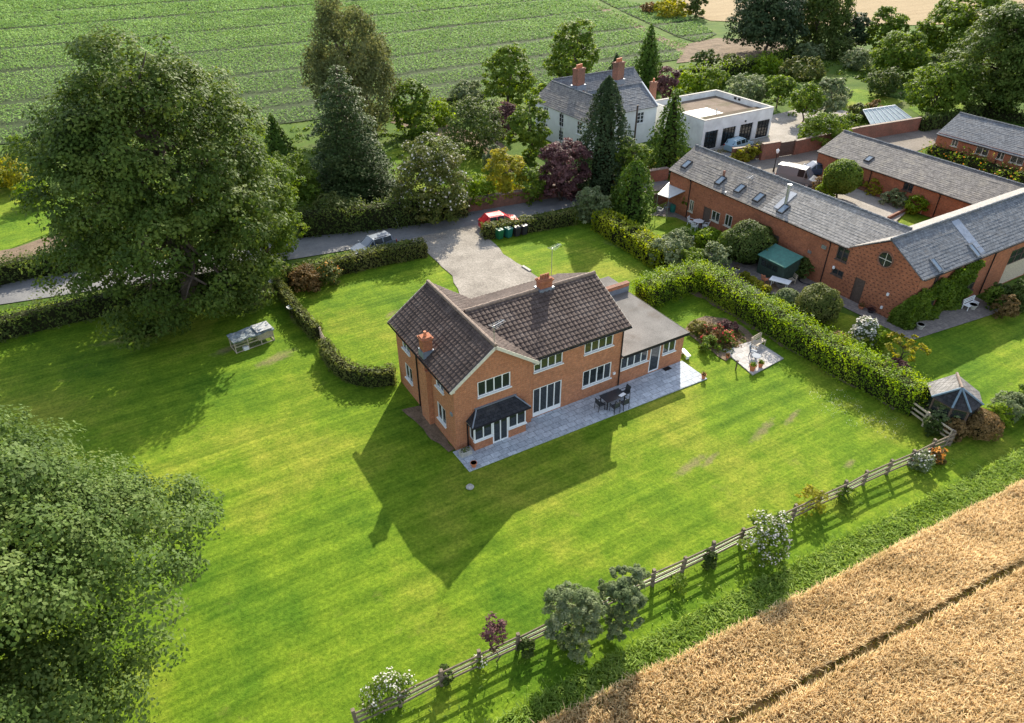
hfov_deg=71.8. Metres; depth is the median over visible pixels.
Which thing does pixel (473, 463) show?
flower pot
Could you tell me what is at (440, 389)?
window
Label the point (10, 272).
hedge
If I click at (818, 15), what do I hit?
woodland tree
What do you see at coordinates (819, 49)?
shrub
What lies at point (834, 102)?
fruit tree
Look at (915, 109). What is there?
neighbour lawn
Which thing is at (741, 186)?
roof window
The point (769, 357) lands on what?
terrace
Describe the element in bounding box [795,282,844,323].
topiary
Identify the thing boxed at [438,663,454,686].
shrub
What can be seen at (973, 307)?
garden urn
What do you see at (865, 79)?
undergrowth
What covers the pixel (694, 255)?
shrub
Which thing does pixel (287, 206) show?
ash tree
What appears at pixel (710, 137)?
garage door
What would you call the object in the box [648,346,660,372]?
door
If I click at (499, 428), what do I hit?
bay door
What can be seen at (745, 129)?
garage door
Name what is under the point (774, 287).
gravel bed
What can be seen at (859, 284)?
door
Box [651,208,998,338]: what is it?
barn path
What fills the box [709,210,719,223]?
window
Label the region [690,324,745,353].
flower bed plants
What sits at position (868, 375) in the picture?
laurel hedge
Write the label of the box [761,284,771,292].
box ball
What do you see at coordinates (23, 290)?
road
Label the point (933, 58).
undergrowth
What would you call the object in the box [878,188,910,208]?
shrub
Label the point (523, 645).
shrub
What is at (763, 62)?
shrub
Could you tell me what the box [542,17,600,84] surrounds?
broadleaf tree
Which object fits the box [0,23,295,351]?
oak tree
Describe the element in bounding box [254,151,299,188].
shrub
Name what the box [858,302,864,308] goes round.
flower pot
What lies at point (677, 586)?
shrub
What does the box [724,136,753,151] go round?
parked car
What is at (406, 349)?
window
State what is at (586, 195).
shrub
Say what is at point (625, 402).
patio chair
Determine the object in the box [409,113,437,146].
shrub
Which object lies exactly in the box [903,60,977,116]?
woodland tree
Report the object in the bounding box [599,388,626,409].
garden table
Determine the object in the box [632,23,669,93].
conifer tree
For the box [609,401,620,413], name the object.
patio chair
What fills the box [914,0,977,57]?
woodland tree
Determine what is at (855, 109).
shrub
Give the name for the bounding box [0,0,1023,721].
ground
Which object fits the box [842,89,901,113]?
neighbour lawn
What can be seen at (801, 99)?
fruit tree
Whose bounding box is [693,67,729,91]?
shrub
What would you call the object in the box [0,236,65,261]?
garden path
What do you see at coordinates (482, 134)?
shrub
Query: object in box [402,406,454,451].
hedge bed
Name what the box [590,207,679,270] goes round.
hedge
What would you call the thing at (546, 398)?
french window
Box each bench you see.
[682,348,690,358]
[751,332,765,349]
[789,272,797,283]
[961,295,979,310]
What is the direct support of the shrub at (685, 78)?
on the ground at (718, 30)
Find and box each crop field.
[0,0,680,143]
[601,0,715,41]
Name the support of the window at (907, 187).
in the outbuilding at (942, 186)
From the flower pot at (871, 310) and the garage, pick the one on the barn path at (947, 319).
the flower pot at (871, 310)
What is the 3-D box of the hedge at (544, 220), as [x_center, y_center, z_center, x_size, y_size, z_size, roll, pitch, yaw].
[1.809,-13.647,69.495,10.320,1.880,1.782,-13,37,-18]
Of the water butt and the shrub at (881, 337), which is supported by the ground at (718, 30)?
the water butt
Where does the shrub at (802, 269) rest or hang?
on the ground at (718, 30)
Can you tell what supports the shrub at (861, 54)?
on the ground at (718, 30)
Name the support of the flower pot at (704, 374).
on the patio
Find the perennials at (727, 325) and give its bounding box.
[717,319,738,331]
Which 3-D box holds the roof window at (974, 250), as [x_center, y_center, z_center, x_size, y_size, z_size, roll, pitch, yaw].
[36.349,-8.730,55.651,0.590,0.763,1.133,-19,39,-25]
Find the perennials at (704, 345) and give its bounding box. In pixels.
[698,334,721,351]
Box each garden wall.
[468,167,668,211]
[731,146,746,160]
[792,117,921,154]
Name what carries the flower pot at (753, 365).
on the terrace at (769, 357)
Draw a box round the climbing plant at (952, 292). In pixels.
[887,260,985,329]
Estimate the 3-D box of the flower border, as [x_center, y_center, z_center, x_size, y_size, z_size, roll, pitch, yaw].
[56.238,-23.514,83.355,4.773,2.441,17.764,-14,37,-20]
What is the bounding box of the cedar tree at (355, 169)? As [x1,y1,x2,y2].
[299,65,402,205]
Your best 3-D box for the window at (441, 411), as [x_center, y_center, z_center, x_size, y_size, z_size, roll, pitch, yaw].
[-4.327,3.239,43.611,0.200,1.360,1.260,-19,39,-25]
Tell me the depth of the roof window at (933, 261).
53.50 m
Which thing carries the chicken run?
on the lawn at (366, 536)
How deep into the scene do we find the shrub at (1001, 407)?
44.41 m
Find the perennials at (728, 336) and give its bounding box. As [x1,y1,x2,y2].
[719,329,735,343]
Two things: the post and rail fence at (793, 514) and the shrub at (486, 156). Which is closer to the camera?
the post and rail fence at (793, 514)
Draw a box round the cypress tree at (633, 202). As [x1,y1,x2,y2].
[610,160,657,225]
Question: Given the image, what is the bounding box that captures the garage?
[655,89,773,148]
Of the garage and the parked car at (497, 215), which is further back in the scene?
the garage
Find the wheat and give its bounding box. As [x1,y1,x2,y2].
[529,477,1023,722]
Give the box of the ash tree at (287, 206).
[194,121,309,265]
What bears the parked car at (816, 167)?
on the ground at (718, 30)
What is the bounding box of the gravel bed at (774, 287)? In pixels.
[720,271,778,291]
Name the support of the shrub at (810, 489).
on the lawn at (366, 536)
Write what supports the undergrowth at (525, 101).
on the ground at (718, 30)
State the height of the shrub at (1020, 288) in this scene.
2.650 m
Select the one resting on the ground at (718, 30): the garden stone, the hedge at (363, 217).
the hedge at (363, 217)
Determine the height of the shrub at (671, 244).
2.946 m
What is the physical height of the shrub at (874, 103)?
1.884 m
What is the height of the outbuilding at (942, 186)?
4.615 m
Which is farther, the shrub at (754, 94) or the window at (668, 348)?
the shrub at (754, 94)
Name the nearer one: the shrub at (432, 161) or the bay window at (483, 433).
the bay window at (483, 433)
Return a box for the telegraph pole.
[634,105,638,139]
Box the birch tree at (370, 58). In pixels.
[299,0,401,139]
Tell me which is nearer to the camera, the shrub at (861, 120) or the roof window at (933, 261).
the roof window at (933, 261)
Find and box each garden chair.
[748,343,757,358]
[761,274,769,282]
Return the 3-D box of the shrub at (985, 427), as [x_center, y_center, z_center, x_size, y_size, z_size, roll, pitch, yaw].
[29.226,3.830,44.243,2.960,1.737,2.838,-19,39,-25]
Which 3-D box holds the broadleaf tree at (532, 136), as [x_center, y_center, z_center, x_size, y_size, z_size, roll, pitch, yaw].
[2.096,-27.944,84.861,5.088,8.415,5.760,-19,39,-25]
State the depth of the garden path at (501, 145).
93.48 m
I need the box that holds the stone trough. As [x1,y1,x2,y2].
[459,447,471,457]
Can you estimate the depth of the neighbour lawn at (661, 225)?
70.80 m
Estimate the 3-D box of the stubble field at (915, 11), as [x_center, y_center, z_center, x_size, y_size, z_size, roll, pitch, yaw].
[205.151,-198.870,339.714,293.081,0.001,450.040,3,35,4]
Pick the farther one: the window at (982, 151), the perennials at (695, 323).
the window at (982, 151)
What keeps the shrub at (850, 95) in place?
on the neighbour lawn at (864, 97)
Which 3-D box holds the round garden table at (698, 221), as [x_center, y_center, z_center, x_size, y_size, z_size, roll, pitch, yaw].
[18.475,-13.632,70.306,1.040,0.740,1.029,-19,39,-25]
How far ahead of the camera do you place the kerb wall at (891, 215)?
73.11 m
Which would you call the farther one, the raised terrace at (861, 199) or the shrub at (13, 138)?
the shrub at (13, 138)
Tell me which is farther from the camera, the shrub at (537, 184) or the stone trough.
the shrub at (537, 184)
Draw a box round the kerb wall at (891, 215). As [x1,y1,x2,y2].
[820,186,906,218]
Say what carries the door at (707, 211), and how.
in the barn
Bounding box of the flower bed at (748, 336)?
[685,316,753,360]
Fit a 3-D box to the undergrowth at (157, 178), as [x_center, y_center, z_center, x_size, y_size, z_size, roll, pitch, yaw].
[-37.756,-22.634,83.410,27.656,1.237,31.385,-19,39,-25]
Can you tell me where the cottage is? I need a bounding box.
[535,57,658,156]
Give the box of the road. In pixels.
[0,152,780,303]
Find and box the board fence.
[653,193,666,206]
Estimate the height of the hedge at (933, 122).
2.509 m
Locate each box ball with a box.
[739,271,750,278]
[747,275,756,283]
[754,280,764,288]
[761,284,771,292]
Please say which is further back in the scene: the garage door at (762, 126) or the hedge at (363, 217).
the garage door at (762, 126)
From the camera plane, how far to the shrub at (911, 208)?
72.48 m
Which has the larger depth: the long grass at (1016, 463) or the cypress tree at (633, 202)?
the cypress tree at (633, 202)
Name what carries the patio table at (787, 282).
on the ground at (718, 30)
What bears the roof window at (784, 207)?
in the barn
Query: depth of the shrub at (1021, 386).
45.72 m
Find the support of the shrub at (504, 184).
on the ground at (718, 30)
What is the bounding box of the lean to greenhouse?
[841,105,911,125]
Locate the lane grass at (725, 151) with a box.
[32,140,763,276]
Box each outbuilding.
[816,130,1023,217]
[935,112,1023,171]
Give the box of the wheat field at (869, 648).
[574,492,1023,722]
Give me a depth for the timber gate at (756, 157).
86.53 m
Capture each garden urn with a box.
[733,264,739,272]
[916,322,925,329]
[969,303,977,309]
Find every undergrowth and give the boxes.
[61,130,285,221]
[268,169,388,222]
[281,112,414,167]
[433,96,535,122]
[528,147,565,185]
[727,57,888,118]
[872,51,993,105]
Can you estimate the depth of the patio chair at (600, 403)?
46.16 m
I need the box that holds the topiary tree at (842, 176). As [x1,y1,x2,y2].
[822,158,863,197]
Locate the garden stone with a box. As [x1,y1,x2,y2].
[466,484,473,489]
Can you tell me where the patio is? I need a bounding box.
[453,361,706,471]
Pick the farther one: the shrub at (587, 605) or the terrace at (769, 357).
the terrace at (769, 357)
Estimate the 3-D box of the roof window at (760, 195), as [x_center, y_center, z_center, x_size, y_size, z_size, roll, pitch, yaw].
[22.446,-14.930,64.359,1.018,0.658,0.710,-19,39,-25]
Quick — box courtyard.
[644,129,956,191]
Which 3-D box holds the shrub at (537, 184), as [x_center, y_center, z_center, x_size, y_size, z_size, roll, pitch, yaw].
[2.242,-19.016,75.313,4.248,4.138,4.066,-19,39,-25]
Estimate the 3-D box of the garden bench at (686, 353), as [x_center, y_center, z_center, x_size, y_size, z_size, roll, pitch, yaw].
[12.636,-0.530,51.635,0.330,0.345,1.032,-10,36,-14]
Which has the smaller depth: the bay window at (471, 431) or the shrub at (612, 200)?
the bay window at (471, 431)
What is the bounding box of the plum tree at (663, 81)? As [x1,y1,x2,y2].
[656,65,680,98]
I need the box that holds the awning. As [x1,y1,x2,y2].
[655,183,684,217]
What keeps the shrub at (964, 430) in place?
on the ground at (718, 30)
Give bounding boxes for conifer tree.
[259,113,300,165]
[573,75,641,200]
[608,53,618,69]
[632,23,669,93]
[636,88,691,181]
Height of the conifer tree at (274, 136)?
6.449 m
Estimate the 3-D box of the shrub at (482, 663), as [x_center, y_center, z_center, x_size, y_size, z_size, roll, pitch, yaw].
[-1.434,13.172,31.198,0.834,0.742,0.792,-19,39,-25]
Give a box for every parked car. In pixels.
[349,230,396,253]
[478,210,518,229]
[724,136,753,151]
[804,160,822,174]
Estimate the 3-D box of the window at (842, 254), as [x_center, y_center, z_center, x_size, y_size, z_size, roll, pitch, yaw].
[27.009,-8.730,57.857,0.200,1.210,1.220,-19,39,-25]
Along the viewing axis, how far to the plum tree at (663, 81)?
108.02 m
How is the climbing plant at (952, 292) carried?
attached to the barn
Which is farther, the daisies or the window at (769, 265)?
the window at (769, 265)
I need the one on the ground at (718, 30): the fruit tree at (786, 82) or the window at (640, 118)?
the fruit tree at (786, 82)
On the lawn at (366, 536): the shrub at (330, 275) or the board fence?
the shrub at (330, 275)
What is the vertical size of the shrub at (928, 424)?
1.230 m
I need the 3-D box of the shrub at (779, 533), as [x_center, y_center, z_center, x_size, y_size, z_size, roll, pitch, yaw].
[12.753,8.773,35.620,2.640,3.142,2.846,11,36,16]
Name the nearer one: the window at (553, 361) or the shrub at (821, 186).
the window at (553, 361)
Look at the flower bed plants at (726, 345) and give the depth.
52.95 m
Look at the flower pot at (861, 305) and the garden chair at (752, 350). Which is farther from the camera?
the flower pot at (861, 305)
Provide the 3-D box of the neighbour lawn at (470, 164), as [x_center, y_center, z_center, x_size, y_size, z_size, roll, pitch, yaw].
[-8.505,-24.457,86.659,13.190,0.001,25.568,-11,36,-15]
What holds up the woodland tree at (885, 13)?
on the ground at (718, 30)
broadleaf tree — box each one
[0,394,225,722]
[389,77,433,136]
[481,42,537,107]
[505,91,552,162]
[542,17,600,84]
[612,136,652,187]
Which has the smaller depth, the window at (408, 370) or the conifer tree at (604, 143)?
the window at (408, 370)
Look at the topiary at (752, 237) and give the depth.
62.24 m
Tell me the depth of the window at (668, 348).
49.71 m
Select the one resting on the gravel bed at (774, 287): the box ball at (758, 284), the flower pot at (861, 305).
the box ball at (758, 284)
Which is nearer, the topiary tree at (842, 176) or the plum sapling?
the plum sapling
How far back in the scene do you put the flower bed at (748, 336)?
54.20 m
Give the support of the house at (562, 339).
on the lawn at (366, 536)
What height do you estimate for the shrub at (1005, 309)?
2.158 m
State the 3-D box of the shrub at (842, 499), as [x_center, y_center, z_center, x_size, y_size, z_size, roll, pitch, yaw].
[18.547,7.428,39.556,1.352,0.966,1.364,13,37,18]
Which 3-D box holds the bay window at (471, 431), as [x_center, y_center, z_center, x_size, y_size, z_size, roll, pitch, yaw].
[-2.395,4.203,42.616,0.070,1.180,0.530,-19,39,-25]
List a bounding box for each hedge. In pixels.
[0,246,80,286]
[0,259,271,342]
[270,275,324,341]
[281,237,429,287]
[292,183,473,239]
[317,337,398,388]
[385,90,487,113]
[479,206,578,240]
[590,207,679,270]
[629,257,934,416]
[671,40,807,77]
[918,105,984,131]
[962,101,1023,124]
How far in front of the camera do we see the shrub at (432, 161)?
68.36 m
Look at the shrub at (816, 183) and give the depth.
77.58 m
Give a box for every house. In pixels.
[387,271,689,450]
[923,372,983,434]
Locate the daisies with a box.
[810,392,902,435]
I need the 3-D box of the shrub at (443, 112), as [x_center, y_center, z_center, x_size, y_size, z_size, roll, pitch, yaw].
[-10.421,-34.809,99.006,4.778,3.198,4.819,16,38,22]
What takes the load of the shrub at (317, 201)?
on the ground at (718, 30)
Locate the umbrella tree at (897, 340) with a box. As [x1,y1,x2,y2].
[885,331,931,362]
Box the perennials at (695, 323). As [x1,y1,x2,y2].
[687,319,706,335]
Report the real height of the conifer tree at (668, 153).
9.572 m
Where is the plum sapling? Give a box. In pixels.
[478,611,507,661]
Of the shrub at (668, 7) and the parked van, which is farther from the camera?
the shrub at (668, 7)
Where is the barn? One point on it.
(883, 265)
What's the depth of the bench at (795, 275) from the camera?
60.58 m
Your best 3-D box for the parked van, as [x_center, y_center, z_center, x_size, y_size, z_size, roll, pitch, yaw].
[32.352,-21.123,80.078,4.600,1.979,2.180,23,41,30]
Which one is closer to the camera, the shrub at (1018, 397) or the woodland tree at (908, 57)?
the shrub at (1018, 397)
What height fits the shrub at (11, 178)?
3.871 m
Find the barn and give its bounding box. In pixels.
[666,144,1023,318]
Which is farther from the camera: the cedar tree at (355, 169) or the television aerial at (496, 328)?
the cedar tree at (355, 169)
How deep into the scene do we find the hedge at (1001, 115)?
101.11 m
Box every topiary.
[679,226,692,241]
[694,226,722,248]
[715,228,740,258]
[723,218,777,264]
[775,287,798,310]
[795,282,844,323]
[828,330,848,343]
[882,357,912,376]
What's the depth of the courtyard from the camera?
91.08 m
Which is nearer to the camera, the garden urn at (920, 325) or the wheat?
the wheat
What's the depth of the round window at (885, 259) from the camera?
54.60 m
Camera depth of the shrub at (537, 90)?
107.11 m
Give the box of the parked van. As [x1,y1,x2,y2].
[775,162,818,186]
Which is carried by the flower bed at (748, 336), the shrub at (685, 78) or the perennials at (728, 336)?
the perennials at (728, 336)
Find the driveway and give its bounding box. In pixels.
[409,225,536,297]
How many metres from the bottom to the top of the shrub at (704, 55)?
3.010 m
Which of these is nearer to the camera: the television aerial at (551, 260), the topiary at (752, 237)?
the television aerial at (551, 260)
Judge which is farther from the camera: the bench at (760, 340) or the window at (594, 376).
the bench at (760, 340)
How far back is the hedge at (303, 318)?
55.06 m
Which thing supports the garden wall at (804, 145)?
on the courtyard
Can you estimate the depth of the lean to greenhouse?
95.42 m
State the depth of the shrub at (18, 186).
73.98 m
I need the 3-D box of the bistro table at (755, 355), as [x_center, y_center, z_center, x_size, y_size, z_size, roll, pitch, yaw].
[17.391,-0.129,50.568,0.638,0.735,0.638,-19,39,-25]
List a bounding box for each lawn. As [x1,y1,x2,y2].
[0,185,66,249]
[0,216,952,722]
[385,134,509,195]
[641,215,709,256]
[786,306,1023,437]
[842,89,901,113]
[897,213,931,225]
[909,103,964,117]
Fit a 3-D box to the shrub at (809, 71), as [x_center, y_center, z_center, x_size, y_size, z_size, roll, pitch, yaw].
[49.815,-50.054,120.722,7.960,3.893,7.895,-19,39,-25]
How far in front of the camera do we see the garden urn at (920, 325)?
54.51 m
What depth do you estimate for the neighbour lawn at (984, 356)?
52.13 m
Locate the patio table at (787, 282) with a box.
[769,276,791,286]
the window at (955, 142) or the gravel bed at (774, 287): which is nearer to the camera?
the gravel bed at (774, 287)
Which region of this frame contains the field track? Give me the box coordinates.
[581,0,814,62]
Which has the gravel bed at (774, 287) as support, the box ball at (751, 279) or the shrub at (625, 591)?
the box ball at (751, 279)
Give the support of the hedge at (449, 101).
on the ground at (718, 30)
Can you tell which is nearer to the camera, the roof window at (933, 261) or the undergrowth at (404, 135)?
the roof window at (933, 261)
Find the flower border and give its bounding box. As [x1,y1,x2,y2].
[921,139,1023,182]
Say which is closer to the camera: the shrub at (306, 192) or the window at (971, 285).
the window at (971, 285)
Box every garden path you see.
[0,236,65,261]
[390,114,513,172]
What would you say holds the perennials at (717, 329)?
on the flower bed at (748, 336)
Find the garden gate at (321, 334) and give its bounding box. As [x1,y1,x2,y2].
[318,327,325,341]
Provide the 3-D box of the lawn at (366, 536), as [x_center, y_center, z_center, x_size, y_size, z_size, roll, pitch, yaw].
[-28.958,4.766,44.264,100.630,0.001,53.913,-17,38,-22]
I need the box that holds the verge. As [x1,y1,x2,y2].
[366,410,1023,722]
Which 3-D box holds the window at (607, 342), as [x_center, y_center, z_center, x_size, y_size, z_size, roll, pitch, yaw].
[5.610,-1.103,45.595,2.420,0.940,0.200,-19,39,-25]
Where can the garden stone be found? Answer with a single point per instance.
(469, 486)
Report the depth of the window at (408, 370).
47.20 m
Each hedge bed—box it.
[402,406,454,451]
[690,290,894,409]
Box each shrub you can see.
[0,154,36,190]
[2,134,31,155]
[11,177,52,207]
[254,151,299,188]
[279,150,323,213]
[288,263,324,292]
[312,190,354,211]
[314,258,342,286]
[355,666,416,719]
[390,132,471,225]
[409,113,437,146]
[429,100,455,126]
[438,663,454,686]
[439,94,507,157]
[447,79,483,101]
[462,172,498,205]
[471,653,488,667]
[481,147,528,198]
[482,144,506,170]
[493,100,516,138]
[512,164,550,206]
[517,637,535,659]
[530,83,546,95]
[541,580,607,664]
[570,185,611,224]
[597,563,650,641]
[609,184,627,211]
[639,1,654,12]
[648,235,689,269]
[652,0,692,18]
[661,228,695,250]
[667,572,688,594]
[673,70,705,95]
[678,246,709,266]
[690,49,719,66]
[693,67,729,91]
[697,240,732,270]
[700,548,717,569]
[714,53,746,70]
[722,72,771,101]
[729,144,761,161]
[737,509,794,570]
[751,53,784,73]
[778,55,826,81]
[792,41,825,58]
[795,256,814,278]
[795,483,829,517]
[797,112,853,145]
[811,176,825,192]
[816,183,836,196]
[825,35,855,60]
[825,86,853,101]
[832,484,857,505]
[836,112,869,129]
[839,46,876,70]
[842,337,865,353]
[846,102,869,113]
[848,315,880,349]
[862,178,882,195]
[864,325,893,352]
[865,99,883,107]
[866,66,902,96]
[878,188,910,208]
[903,194,929,214]
[907,450,936,473]
[914,394,927,415]
[923,415,948,436]
[924,403,960,422]
[927,446,947,464]
[943,417,971,441]
[966,407,1004,441]
[979,286,1004,310]
[981,402,1014,427]
[986,390,1023,423]
[989,282,1012,305]
[990,294,1020,318]
[1004,278,1023,312]
[1013,384,1023,418]
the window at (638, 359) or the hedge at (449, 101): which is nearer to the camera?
the window at (638, 359)
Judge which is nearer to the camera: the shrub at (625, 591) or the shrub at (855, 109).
the shrub at (625, 591)
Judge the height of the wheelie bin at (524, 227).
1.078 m
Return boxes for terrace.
[724,340,783,374]
[828,189,905,220]
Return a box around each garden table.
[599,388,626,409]
[693,219,703,226]
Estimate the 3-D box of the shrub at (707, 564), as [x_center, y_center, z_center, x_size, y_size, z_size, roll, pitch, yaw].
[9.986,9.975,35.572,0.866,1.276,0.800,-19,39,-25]
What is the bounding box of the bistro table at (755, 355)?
[752,353,760,363]
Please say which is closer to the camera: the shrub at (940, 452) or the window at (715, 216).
the shrub at (940, 452)
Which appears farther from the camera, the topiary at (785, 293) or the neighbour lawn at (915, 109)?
the neighbour lawn at (915, 109)
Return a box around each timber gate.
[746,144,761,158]
[778,141,794,156]
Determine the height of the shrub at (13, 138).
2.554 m
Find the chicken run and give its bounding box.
[226,321,274,353]
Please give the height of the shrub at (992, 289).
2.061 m
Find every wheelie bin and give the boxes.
[495,227,503,238]
[503,226,512,237]
[512,225,520,236]
[519,223,527,234]
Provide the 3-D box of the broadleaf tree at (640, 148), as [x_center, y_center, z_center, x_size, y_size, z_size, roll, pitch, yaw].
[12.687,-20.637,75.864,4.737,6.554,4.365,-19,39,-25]
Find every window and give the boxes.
[401,341,410,356]
[405,362,412,385]
[434,380,443,395]
[436,401,446,428]
[470,428,473,440]
[473,424,493,443]
[477,372,511,398]
[508,411,526,429]
[533,352,563,373]
[533,380,561,416]
[558,113,563,127]
[558,130,562,141]
[576,120,581,135]
[581,362,611,389]
[583,335,613,356]
[620,351,648,371]
[637,112,643,123]
[661,340,675,355]
[680,159,692,168]
[688,199,693,212]
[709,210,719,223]
[714,175,726,184]
[723,214,732,227]
[733,183,746,193]
[752,192,765,202]
[761,259,777,271]
[776,204,790,213]
[830,268,843,278]
[834,246,849,263]
[863,155,874,161]
[877,251,893,267]
[901,182,913,192]
[928,257,943,272]
[949,140,958,147]
[967,243,981,257]
[967,280,975,290]
[974,144,988,156]
[995,153,1004,160]
[1007,247,1023,264]
[1008,153,1023,165]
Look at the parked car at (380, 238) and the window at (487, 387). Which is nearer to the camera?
the window at (487, 387)
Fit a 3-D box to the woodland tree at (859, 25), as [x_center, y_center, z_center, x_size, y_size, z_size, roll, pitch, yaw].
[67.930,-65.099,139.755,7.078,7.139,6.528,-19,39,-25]
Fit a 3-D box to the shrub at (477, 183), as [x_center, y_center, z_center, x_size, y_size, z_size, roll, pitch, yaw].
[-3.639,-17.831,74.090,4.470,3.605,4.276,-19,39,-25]
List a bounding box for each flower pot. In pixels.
[470,460,476,467]
[701,371,706,378]
[749,361,757,370]
[758,359,764,367]
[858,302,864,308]
[867,305,875,312]
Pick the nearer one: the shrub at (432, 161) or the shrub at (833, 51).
the shrub at (432, 161)
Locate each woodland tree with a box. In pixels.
[685,0,708,17]
[723,0,809,52]
[793,0,856,50]
[843,11,874,47]
[864,6,910,49]
[869,29,932,82]
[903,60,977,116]
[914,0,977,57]
[933,0,1023,113]
[941,0,1016,59]
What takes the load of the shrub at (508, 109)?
on the ground at (718, 30)
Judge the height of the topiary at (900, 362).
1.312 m
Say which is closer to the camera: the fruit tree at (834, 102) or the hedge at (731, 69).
the fruit tree at (834, 102)
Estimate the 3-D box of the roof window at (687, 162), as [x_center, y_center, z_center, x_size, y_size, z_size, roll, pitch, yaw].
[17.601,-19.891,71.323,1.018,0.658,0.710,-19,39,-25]
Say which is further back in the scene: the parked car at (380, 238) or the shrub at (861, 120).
the shrub at (861, 120)
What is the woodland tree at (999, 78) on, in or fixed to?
on the ground at (718, 30)
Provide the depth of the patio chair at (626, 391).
47.26 m
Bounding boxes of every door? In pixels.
[492,418,507,442]
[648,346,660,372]
[702,206,710,224]
[703,130,717,148]
[720,126,735,145]
[739,122,752,139]
[755,119,768,137]
[849,277,865,303]
[999,258,1023,282]
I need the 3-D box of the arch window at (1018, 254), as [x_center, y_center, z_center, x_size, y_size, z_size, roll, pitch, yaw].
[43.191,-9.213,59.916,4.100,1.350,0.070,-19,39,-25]
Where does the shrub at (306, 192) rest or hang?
on the ground at (718, 30)
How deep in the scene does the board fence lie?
74.78 m
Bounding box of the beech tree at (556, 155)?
[538,137,593,200]
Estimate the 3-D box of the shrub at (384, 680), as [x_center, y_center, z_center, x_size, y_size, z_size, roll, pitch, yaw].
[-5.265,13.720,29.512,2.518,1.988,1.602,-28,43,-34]
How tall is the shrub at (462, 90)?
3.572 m
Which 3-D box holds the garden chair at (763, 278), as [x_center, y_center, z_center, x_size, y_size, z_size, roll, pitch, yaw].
[21.637,-7.045,60.603,0.611,0.905,0.570,-16,38,-22]
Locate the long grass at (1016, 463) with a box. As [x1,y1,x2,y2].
[483,444,1023,722]
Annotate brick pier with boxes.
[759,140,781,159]
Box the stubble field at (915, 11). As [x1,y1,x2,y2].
[672,0,1023,25]
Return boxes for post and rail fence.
[351,430,956,722]
[910,402,953,442]
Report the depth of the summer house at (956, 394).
43.86 m
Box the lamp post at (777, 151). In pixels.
[772,149,778,171]
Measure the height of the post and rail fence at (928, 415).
1.143 m
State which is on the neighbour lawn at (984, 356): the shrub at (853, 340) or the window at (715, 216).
the shrub at (853, 340)
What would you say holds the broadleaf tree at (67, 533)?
on the lawn at (366, 536)
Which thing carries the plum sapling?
on the lawn at (366, 536)
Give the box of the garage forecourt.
[710,106,846,153]
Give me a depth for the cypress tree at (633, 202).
69.68 m
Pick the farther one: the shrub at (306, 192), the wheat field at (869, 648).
the shrub at (306, 192)
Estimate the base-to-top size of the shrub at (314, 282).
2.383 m
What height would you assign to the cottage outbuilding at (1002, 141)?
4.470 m
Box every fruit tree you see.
[761,74,797,107]
[788,81,827,122]
[816,77,848,113]
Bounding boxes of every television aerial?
[489,319,503,341]
[550,243,560,276]
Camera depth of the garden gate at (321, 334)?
52.80 m
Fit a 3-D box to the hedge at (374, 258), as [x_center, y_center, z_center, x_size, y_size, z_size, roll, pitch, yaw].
[-13.730,-8.954,62.633,13.300,1.894,1.988,-17,38,-22]
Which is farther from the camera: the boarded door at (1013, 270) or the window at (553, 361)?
the boarded door at (1013, 270)
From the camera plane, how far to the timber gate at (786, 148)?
87.86 m
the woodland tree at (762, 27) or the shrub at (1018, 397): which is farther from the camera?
the woodland tree at (762, 27)
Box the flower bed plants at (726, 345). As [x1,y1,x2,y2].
[698,331,744,351]
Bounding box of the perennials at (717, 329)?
[700,323,724,343]
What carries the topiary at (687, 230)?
on the neighbour lawn
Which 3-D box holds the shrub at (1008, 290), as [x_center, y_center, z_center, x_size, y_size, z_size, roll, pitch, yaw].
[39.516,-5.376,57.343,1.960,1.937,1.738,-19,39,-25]
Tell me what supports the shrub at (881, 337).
on the neighbour lawn at (984, 356)
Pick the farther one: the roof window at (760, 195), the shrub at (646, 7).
the shrub at (646, 7)
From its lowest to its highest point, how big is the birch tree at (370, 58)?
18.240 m
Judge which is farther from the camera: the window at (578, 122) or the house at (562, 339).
the window at (578, 122)
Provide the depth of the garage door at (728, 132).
91.21 m
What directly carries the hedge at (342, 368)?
on the lawn at (366, 536)
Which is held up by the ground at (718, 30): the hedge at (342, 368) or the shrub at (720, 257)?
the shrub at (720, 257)
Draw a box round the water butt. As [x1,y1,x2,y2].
[670,203,675,212]
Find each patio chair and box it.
[594,398,604,411]
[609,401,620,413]
[619,398,629,410]
[620,384,630,397]
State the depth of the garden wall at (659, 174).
75.08 m
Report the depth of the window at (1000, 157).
83.27 m
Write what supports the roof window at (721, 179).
in the barn
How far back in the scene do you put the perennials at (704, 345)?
51.90 m
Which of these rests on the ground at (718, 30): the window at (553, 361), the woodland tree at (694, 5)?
the woodland tree at (694, 5)

